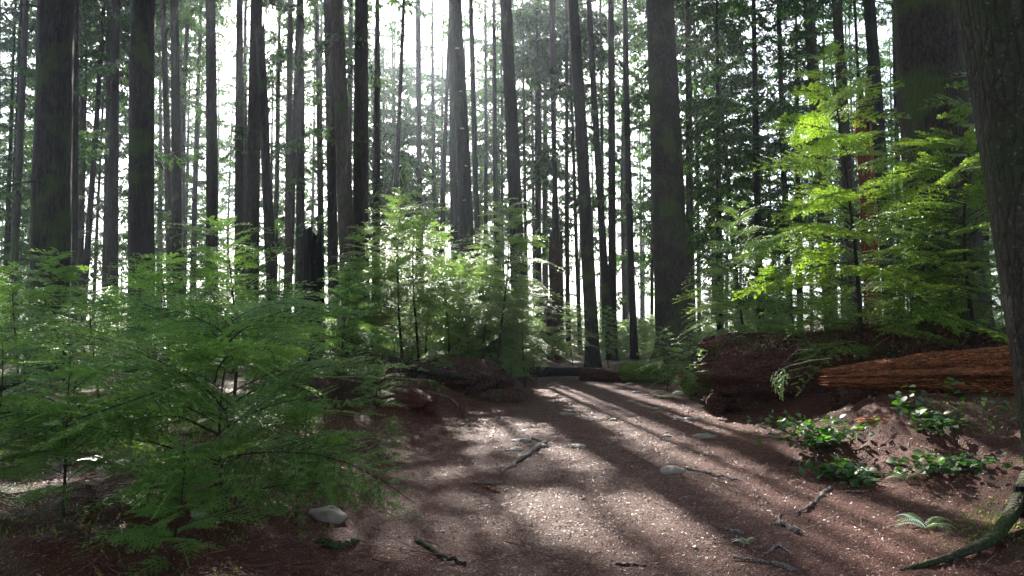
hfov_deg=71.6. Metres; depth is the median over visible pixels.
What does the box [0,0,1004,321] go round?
sky
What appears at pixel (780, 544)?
fallen stick
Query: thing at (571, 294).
conifer tree
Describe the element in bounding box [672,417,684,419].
rock
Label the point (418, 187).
conifer tree
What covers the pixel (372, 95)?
conifer tree
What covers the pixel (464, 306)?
hemlock sapling
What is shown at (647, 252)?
conifer tree
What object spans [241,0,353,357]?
conifer tree
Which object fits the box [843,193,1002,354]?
hemlock sapling
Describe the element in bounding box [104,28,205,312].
conifer tree
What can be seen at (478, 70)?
conifer tree
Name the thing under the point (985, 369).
fallen log
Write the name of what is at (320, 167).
conifer tree
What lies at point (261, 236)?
conifer tree
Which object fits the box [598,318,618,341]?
hemlock sapling
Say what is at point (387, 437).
hemlock sapling
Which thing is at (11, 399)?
hemlock sapling
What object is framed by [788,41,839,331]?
conifer tree
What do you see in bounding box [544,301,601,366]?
hemlock sapling
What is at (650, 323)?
hemlock sapling
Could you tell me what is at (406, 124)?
conifer tree
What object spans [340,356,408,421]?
hemlock sapling
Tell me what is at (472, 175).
conifer tree
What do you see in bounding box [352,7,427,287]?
conifer tree
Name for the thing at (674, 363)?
hemlock sapling
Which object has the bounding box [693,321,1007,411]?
fallen log
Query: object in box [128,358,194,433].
hemlock sapling
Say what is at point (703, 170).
conifer tree
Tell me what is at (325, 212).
conifer tree
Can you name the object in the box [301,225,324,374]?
tree stump
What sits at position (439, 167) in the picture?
conifer tree
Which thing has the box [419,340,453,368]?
hemlock sapling
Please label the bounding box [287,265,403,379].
hemlock sapling
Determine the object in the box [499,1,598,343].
conifer tree
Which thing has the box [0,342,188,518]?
hemlock sapling
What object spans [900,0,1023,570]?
fir tree
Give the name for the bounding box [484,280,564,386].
hemlock sapling
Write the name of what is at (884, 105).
conifer tree
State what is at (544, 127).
conifer tree
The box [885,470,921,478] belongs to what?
fern
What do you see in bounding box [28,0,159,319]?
conifer tree
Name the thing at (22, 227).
conifer tree
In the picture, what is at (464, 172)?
conifer tree
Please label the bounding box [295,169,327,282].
conifer tree
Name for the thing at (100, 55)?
conifer tree
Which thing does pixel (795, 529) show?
fallen stick
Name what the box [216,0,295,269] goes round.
conifer tree
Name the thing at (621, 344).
hemlock sapling
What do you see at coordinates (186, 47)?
conifer tree
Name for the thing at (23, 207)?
conifer tree
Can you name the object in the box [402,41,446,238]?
conifer tree
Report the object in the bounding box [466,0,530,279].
conifer tree
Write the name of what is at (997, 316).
hemlock sapling
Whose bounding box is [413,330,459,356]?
hemlock sapling
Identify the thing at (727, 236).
conifer tree
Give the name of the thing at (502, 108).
conifer tree
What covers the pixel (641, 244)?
conifer tree
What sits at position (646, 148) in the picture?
conifer tree
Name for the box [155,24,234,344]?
conifer tree
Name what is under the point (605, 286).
conifer tree
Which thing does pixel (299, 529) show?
moss
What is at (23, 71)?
conifer tree
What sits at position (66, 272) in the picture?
hemlock sapling
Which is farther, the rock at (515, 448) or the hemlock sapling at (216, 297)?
the hemlock sapling at (216, 297)
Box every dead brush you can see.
[241,335,400,414]
[312,348,426,413]
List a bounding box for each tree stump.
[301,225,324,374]
[546,233,564,359]
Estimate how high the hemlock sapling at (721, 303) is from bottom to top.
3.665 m
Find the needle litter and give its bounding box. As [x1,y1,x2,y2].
[0,377,1023,575]
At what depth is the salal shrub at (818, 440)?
7.56 m
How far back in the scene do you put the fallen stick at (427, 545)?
4.50 m
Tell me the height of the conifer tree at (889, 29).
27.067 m
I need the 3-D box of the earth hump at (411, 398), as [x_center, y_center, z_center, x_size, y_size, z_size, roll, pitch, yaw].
[-1.935,1.627,10.261,1.738,0.555,1.822,0,-3,0]
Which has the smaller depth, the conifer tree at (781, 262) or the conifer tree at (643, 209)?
the conifer tree at (643, 209)
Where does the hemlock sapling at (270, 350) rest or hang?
on the ground
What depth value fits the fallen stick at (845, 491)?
6.12 m
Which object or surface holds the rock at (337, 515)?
on the ground
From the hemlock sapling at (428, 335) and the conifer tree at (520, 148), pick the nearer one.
the hemlock sapling at (428, 335)
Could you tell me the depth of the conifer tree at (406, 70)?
45.13 m
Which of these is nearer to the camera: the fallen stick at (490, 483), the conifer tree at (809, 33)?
the fallen stick at (490, 483)
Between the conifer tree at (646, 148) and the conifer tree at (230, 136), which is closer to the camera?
the conifer tree at (230, 136)
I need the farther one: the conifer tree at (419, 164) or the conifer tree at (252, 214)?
the conifer tree at (419, 164)
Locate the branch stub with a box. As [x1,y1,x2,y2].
[1013,484,1023,518]
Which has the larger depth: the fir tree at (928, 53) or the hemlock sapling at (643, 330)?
the hemlock sapling at (643, 330)
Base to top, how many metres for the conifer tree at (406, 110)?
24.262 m
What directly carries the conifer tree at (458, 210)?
on the ground
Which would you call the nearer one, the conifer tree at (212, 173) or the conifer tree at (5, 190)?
the conifer tree at (212, 173)
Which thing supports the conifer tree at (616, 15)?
on the ground
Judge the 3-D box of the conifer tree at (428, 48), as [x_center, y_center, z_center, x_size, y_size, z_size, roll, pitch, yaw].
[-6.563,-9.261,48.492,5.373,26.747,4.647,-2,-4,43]
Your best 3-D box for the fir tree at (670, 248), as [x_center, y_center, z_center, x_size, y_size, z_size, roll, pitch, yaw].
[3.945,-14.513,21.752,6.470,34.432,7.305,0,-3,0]
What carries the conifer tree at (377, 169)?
on the ground
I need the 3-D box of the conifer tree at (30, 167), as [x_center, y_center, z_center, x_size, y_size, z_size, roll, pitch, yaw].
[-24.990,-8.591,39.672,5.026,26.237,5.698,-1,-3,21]
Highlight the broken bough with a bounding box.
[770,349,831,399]
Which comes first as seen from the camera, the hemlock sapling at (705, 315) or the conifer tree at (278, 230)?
the hemlock sapling at (705, 315)
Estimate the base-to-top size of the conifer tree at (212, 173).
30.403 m
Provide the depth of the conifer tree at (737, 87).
24.17 m
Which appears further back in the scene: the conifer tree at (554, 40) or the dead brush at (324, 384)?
the conifer tree at (554, 40)
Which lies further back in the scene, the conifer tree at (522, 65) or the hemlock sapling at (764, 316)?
the conifer tree at (522, 65)
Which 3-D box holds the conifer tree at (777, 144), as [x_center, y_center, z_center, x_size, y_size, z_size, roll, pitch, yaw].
[11.055,-5.149,27.436,4.828,16.400,4.611,2,-3,-32]
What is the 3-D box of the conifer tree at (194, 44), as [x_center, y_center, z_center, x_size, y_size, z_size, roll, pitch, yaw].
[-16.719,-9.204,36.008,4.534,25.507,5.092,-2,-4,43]
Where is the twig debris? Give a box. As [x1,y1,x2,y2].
[0,351,1023,575]
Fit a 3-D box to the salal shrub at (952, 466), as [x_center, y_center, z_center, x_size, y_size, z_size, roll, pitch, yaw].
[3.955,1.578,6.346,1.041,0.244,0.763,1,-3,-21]
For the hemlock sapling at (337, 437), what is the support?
on the ground
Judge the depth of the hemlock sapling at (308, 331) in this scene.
8.21 m
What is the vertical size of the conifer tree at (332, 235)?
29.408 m
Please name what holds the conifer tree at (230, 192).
on the ground
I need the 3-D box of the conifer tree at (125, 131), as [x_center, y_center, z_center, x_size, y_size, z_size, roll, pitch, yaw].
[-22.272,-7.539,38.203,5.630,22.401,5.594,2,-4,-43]
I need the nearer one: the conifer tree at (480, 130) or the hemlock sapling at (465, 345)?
the hemlock sapling at (465, 345)
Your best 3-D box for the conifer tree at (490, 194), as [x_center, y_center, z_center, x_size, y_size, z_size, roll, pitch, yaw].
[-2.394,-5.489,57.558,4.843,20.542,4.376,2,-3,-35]
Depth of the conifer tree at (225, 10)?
37.72 m
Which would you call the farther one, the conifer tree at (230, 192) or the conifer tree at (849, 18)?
the conifer tree at (230, 192)
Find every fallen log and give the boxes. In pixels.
[0,376,31,390]
[345,348,471,379]
[529,367,591,376]
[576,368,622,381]
[619,360,676,383]
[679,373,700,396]
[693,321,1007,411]
[702,392,726,413]
[816,345,1014,395]
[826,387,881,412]
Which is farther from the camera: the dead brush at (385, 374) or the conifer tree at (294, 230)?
the conifer tree at (294, 230)
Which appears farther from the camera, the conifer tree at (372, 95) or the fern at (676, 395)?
the conifer tree at (372, 95)
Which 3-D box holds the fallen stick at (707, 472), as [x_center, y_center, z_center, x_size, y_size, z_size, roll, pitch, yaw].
[1.928,1.794,6.851,0.056,0.042,0.718,2,-3,-34]
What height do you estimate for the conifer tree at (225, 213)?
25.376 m
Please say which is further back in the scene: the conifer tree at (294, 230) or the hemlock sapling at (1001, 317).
the conifer tree at (294, 230)
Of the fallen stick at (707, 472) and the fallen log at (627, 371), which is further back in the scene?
the fallen log at (627, 371)
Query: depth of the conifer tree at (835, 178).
44.54 m
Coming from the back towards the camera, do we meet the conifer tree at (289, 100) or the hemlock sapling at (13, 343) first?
the conifer tree at (289, 100)
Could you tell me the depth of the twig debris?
4.84 m
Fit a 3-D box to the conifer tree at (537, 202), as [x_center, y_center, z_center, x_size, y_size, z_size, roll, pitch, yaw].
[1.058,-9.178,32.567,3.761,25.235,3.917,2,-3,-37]
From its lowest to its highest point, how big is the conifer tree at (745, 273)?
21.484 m
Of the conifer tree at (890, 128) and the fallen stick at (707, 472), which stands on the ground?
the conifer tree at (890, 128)
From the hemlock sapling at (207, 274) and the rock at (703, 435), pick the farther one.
the hemlock sapling at (207, 274)
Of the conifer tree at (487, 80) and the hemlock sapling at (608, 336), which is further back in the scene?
the conifer tree at (487, 80)
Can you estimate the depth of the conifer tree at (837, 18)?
18.07 m
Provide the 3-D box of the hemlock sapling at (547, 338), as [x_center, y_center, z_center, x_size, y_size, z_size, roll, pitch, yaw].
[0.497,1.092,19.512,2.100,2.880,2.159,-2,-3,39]
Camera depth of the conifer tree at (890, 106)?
40.17 m
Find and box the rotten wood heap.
[849,417,890,432]
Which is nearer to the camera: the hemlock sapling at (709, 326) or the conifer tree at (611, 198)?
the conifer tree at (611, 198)
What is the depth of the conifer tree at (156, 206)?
78.34 m
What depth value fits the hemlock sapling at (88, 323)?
9.19 m
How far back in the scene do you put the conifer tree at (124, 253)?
45.19 m
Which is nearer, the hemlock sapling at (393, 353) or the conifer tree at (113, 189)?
the hemlock sapling at (393, 353)
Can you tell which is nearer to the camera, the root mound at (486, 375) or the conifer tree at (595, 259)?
the root mound at (486, 375)
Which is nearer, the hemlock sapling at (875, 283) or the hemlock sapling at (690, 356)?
the hemlock sapling at (875, 283)
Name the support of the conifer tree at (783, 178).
on the ground
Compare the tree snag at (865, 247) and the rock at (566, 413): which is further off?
the tree snag at (865, 247)
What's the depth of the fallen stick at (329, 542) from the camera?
4.55 m
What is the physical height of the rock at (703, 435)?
0.104 m
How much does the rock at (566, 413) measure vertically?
0.088 m
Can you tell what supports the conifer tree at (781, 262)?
on the ground
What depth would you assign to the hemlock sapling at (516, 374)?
13.60 m
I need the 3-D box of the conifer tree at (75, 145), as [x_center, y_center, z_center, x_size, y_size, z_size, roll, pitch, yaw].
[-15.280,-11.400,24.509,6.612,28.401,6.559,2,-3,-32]
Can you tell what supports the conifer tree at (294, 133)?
on the ground
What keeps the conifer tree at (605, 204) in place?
on the ground
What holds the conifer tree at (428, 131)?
on the ground
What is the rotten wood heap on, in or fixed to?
on the ground
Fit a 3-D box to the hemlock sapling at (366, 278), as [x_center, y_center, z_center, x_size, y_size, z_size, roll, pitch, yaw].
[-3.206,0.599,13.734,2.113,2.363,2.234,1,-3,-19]
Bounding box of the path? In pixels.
[370,371,952,575]
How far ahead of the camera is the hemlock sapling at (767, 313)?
20.74 m
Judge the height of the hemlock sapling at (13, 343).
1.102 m
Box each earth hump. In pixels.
[332,383,439,417]
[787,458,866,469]
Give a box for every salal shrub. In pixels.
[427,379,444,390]
[678,359,699,373]
[740,409,879,451]
[796,454,913,487]
[886,449,1022,474]
[888,377,1014,435]
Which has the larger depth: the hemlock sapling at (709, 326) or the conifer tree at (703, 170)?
the conifer tree at (703, 170)
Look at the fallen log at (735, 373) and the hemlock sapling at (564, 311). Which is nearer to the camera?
the fallen log at (735, 373)
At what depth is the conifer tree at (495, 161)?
28.82 m
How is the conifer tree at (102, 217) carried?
on the ground
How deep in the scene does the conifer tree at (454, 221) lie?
27.22 m
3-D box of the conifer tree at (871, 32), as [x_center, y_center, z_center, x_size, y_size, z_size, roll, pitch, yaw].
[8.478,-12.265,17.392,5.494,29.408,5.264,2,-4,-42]
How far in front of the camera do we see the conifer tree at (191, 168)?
92.72 m
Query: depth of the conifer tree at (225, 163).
59.06 m
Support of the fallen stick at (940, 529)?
on the ground
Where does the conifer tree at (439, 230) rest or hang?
on the ground
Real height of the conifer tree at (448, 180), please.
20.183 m
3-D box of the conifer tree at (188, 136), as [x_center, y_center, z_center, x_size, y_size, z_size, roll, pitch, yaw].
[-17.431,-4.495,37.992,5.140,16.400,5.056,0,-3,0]
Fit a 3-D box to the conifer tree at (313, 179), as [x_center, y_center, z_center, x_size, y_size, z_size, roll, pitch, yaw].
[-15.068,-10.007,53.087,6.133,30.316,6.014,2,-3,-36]
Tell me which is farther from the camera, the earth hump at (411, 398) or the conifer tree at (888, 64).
the conifer tree at (888, 64)
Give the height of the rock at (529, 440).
0.092 m
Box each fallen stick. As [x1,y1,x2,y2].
[315,537,358,548]
[413,536,466,564]
[426,390,459,406]
[459,407,470,426]
[473,482,507,484]
[481,484,501,492]
[499,438,546,472]
[616,562,647,566]
[684,466,742,481]
[721,526,743,534]
[733,555,795,571]
[762,542,791,555]
[769,512,800,532]
[796,485,831,513]
[832,490,863,493]
[923,523,949,533]
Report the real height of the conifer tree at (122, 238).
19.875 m
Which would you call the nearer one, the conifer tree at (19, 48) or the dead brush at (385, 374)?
the dead brush at (385, 374)
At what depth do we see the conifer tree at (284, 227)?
94.36 m
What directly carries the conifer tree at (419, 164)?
on the ground
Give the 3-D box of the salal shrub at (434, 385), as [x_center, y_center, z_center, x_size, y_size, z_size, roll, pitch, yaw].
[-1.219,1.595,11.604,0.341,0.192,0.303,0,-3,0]
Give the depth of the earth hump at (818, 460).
7.32 m
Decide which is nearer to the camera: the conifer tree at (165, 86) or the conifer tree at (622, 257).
the conifer tree at (165, 86)
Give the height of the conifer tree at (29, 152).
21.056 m
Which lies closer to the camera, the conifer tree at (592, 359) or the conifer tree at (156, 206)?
the conifer tree at (592, 359)
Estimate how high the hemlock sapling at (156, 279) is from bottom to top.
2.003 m
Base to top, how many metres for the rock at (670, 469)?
0.121 m
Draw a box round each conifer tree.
[0,0,22,244]
[0,0,35,219]
[0,0,35,356]
[0,0,36,177]
[0,0,101,380]
[0,11,33,322]
[0,20,33,330]
[0,21,35,355]
[0,89,34,300]
[0,108,31,255]
[0,145,29,315]
[1,0,103,267]
[1,13,104,241]
[1,77,86,208]
[9,0,170,354]
[15,0,128,261]
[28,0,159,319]
[71,0,103,356]
[77,3,123,319]
[78,0,169,350]
[78,1,155,349]
[82,0,156,334]
[85,149,125,280]
[87,58,170,277]
[92,0,176,372]
[96,0,205,141]
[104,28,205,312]
[105,0,229,352]
[119,54,170,261]
[119,69,192,314]
[119,197,127,327]
[121,125,165,263]
[121,135,164,288]
[128,1,232,230]
[154,60,230,311]
[155,0,227,353]
[155,0,230,292]
[155,0,232,330]
[155,0,235,330]
[155,0,245,358]
[155,0,288,309]
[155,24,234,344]
[185,152,205,245]
[187,23,234,297]
[197,126,233,301]
[200,50,274,300]
[205,113,262,238]
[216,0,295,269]
[218,62,316,300]
[228,0,325,353]
[228,8,315,295]
[232,4,310,283]
[237,0,287,342]
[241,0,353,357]
[259,0,354,342]
[259,161,294,287]
[260,176,293,299]
[270,0,351,355]
[270,0,353,158]
[278,162,309,316]
[279,8,339,288]
[284,113,316,276]
[292,0,311,311]
[293,0,385,350]
[293,0,432,250]
[293,111,338,290]
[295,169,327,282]
[296,0,375,359]
[304,0,397,275]
[324,207,339,300]
[325,43,403,249]
[346,0,415,348]
[346,0,448,331]
[347,0,425,279]
[352,1,424,293]
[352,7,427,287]
[352,8,428,299]
[369,5,431,277]
[369,101,410,285]
[373,0,449,274]
[380,0,471,284]
[384,0,449,232]
[387,35,448,341]
[398,0,481,241]
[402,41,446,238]
[421,0,495,267]
[422,94,450,266]
[424,0,503,227]
[424,178,447,286]
[425,70,449,263]
[442,0,504,271]
[442,1,527,265]
[446,0,542,282]
[449,0,491,357]
[456,148,460,275]
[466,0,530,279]
[467,0,568,278]
[467,4,520,250]
[468,59,500,256]
[469,104,492,253]
[470,123,505,289]
[471,3,560,231]
[472,103,507,256]
[478,0,541,358]
[483,0,509,282]
[486,0,564,329]
[487,0,602,324]
[488,0,569,314]
[499,0,639,354]
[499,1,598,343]
[503,0,622,355]
[505,53,571,320]
[513,0,584,353]
[518,0,572,240]
[521,0,623,273]
[548,122,579,320]
[550,0,606,367]
[551,0,636,360]
[551,113,598,302]
[558,0,642,351]
[558,6,632,266]
[564,0,681,359]
[579,0,654,334]
[584,0,648,360]
[584,0,708,348]
[585,0,679,321]
[589,101,620,330]
[616,105,650,319]
[617,0,757,342]
[617,16,649,316]
[633,159,654,323]
[634,1,744,349]
[641,0,802,331]
[646,0,802,334]
[682,25,749,330]
[683,135,709,291]
[685,0,843,332]
[696,42,754,331]
[700,0,859,326]
[722,126,765,293]
[737,3,861,327]
[744,42,803,266]
[765,0,856,329]
[765,0,892,292]
[773,70,833,329]
[777,0,897,322]
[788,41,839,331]
[790,0,862,325]
[794,0,899,211]
[804,5,892,318]
[818,0,909,322]
[820,4,876,318]
[825,15,894,247]
[832,78,863,308]
[856,112,1001,311]
[857,38,906,282]
[877,21,901,226]
[884,37,905,230]
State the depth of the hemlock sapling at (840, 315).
21.07 m
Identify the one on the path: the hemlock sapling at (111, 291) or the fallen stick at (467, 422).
the fallen stick at (467, 422)
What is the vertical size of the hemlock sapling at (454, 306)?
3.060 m
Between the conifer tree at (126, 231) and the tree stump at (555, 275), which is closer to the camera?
the tree stump at (555, 275)
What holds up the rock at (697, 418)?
on the path
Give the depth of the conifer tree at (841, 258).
51.04 m
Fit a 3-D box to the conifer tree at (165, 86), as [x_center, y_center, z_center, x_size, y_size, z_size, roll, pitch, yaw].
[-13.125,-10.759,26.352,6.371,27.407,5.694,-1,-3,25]
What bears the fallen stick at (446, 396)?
on the ground
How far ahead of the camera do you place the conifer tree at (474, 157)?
27.41 m
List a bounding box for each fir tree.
[633,0,702,362]
[891,0,995,325]
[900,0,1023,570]
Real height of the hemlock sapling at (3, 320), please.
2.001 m
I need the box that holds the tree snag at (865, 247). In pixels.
[854,64,882,325]
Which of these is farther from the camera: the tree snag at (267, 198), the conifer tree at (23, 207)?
the conifer tree at (23, 207)
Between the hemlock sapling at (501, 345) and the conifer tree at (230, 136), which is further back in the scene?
the conifer tree at (230, 136)
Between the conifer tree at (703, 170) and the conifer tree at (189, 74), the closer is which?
the conifer tree at (189, 74)
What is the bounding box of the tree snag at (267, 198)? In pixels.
[255,19,279,361]
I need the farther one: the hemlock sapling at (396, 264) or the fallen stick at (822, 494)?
the hemlock sapling at (396, 264)
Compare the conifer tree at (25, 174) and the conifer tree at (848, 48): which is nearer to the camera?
the conifer tree at (848, 48)
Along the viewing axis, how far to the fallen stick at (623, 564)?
4.33 m
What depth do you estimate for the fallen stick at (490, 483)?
6.42 m
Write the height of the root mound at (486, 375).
0.677 m
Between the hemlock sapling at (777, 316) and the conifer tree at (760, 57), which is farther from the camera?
the conifer tree at (760, 57)
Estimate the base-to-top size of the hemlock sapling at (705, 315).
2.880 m
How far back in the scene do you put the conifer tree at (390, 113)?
37.33 m
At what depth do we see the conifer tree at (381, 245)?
42.93 m
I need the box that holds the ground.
[0,320,1023,575]
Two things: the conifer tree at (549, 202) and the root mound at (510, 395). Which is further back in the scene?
the conifer tree at (549, 202)
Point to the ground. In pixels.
(960, 492)
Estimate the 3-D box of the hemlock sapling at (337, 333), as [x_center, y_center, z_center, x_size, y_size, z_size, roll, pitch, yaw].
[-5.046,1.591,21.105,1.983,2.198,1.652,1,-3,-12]
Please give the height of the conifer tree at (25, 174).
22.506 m
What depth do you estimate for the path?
5.77 m
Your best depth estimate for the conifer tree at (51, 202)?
12.52 m
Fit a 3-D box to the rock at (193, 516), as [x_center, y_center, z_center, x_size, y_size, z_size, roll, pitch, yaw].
[-1.946,1.413,4.354,0.124,0.109,0.131,-2,-3,34]
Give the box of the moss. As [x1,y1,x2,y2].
[0,371,1023,575]
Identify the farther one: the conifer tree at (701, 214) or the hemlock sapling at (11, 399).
the conifer tree at (701, 214)
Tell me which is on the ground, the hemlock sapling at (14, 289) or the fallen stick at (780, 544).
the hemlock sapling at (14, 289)
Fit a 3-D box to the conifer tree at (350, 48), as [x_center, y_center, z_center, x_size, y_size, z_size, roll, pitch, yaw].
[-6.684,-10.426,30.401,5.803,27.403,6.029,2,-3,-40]
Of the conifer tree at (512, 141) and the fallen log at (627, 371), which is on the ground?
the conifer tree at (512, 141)
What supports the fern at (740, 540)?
on the path
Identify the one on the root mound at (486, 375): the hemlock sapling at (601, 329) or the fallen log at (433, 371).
the fallen log at (433, 371)
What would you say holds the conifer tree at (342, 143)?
on the ground
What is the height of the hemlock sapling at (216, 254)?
2.245 m
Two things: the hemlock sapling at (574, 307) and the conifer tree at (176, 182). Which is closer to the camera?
the conifer tree at (176, 182)
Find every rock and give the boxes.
[190,509,207,518]
[309,505,348,523]
[505,446,523,451]
[510,438,531,442]
[559,412,575,415]
[571,444,586,448]
[660,465,685,473]
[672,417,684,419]
[692,432,716,438]
[694,417,704,420]
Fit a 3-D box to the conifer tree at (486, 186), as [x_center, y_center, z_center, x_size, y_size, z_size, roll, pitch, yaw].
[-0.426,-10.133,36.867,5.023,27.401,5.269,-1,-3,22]
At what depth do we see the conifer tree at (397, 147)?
26.36 m
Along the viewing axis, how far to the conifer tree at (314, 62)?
34.86 m
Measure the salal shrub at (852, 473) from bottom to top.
0.218 m
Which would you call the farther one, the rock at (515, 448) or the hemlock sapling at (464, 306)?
the hemlock sapling at (464, 306)
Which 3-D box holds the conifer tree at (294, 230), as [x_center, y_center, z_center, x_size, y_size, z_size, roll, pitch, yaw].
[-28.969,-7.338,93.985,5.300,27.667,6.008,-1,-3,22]
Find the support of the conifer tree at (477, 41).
on the ground
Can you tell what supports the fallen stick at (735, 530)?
on the path
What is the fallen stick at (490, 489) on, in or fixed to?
on the path
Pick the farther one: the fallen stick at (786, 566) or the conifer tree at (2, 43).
the conifer tree at (2, 43)
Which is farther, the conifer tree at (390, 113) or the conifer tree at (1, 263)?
the conifer tree at (1, 263)
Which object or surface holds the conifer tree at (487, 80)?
on the ground
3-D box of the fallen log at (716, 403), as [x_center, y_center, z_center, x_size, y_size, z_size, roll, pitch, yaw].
[3.381,1.864,11.902,0.334,0.340,1.330,0,-3,11]
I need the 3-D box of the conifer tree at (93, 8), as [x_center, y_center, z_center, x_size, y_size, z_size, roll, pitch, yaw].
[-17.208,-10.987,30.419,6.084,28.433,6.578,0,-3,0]
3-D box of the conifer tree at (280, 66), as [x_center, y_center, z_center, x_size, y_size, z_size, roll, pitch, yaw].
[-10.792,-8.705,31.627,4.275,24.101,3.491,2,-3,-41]
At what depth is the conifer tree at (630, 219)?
26.17 m
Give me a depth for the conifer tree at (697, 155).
36.13 m
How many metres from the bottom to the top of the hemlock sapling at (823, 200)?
5.062 m
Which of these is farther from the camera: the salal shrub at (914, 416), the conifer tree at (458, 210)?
the conifer tree at (458, 210)
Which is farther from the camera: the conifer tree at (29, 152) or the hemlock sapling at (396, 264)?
the conifer tree at (29, 152)
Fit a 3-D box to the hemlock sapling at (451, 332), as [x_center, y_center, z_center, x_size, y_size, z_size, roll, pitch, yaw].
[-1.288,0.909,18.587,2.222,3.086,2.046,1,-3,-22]
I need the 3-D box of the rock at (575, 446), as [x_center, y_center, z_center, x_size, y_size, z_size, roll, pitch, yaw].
[0.796,1.887,8.446,0.196,0.058,0.156,0,-3,0]
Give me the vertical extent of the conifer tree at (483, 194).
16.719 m
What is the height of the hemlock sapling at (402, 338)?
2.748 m
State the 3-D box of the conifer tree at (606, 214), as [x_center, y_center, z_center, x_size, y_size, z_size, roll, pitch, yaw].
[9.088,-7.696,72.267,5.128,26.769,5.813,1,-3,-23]
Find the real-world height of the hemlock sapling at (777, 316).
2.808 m
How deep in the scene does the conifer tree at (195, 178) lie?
32.65 m
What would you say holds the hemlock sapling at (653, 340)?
on the ground
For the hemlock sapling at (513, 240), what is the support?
on the ground
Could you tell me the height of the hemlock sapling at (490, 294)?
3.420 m
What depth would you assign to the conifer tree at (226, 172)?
64.41 m
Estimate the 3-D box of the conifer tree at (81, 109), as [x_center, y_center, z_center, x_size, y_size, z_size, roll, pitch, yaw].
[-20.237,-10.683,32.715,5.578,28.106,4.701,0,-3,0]
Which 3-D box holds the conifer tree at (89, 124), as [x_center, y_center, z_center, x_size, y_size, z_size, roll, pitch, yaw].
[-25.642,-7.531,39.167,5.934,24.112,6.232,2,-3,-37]
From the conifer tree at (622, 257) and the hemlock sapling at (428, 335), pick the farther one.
the conifer tree at (622, 257)
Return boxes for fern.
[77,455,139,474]
[651,390,694,398]
[729,537,756,545]
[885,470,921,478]
[895,512,956,536]
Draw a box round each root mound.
[384,359,518,396]
[464,387,528,404]
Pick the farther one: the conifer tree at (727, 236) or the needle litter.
the conifer tree at (727, 236)
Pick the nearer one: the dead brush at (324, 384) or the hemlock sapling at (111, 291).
the dead brush at (324, 384)
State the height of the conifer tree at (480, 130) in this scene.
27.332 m
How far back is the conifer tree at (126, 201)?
47.63 m
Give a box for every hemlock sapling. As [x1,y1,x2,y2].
[0,247,119,385]
[0,261,84,391]
[0,279,60,363]
[0,288,434,523]
[0,323,113,506]
[0,329,64,416]
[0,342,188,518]
[22,273,150,397]
[72,437,270,575]
[74,285,127,358]
[83,253,192,385]
[92,252,234,412]
[119,215,351,422]
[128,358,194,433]
[142,253,264,386]
[161,282,241,358]
[206,272,339,405]
[224,391,393,524]
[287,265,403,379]
[297,257,407,375]
[323,221,413,355]
[325,187,468,358]
[325,316,375,358]
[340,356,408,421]
[345,281,430,362]
[348,191,485,362]
[368,416,412,461]
[370,221,477,356]
[375,302,419,357]
[394,231,504,359]
[403,254,518,366]
[406,282,478,357]
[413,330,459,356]
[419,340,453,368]
[420,225,544,372]
[420,273,491,358]
[441,197,565,364]
[447,262,539,372]
[474,297,548,378]
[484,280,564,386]
[485,315,546,370]
[499,345,538,389]
[516,275,573,366]
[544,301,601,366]
[546,301,583,345]
[563,304,583,344]
[587,305,630,367]
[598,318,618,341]
[599,320,629,358]
[617,319,629,351]
[619,317,653,358]
[635,326,693,388]
[637,314,654,350]
[644,325,655,356]
[666,329,703,376]
[673,200,812,371]
[676,263,762,362]
[696,318,715,337]
[725,230,872,367]
[730,37,1007,396]
[745,291,801,332]
[748,289,808,332]
[837,308,850,327]
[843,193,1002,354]
[848,73,1007,348]
[976,206,1004,326]
[993,309,1004,325]
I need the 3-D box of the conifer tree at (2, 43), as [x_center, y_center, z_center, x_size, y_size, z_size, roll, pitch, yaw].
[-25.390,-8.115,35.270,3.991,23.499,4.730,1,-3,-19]
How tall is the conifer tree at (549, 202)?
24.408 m
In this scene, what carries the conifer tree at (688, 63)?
on the ground
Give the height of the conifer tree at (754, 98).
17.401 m
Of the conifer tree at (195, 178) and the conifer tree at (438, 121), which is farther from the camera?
the conifer tree at (438, 121)
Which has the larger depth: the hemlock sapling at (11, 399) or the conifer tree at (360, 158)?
the conifer tree at (360, 158)
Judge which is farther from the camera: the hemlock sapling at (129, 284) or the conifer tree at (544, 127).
the conifer tree at (544, 127)
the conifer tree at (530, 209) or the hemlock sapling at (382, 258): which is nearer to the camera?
the hemlock sapling at (382, 258)
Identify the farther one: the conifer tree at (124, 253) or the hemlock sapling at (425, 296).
the conifer tree at (124, 253)
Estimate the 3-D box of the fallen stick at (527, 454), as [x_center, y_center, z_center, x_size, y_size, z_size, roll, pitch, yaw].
[0.178,1.846,7.947,0.304,0.064,2.078,0,-3,9]
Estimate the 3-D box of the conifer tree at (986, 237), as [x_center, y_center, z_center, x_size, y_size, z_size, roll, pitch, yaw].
[11.383,-5.352,17.699,5.020,15.401,5.281,2,-3,-41]

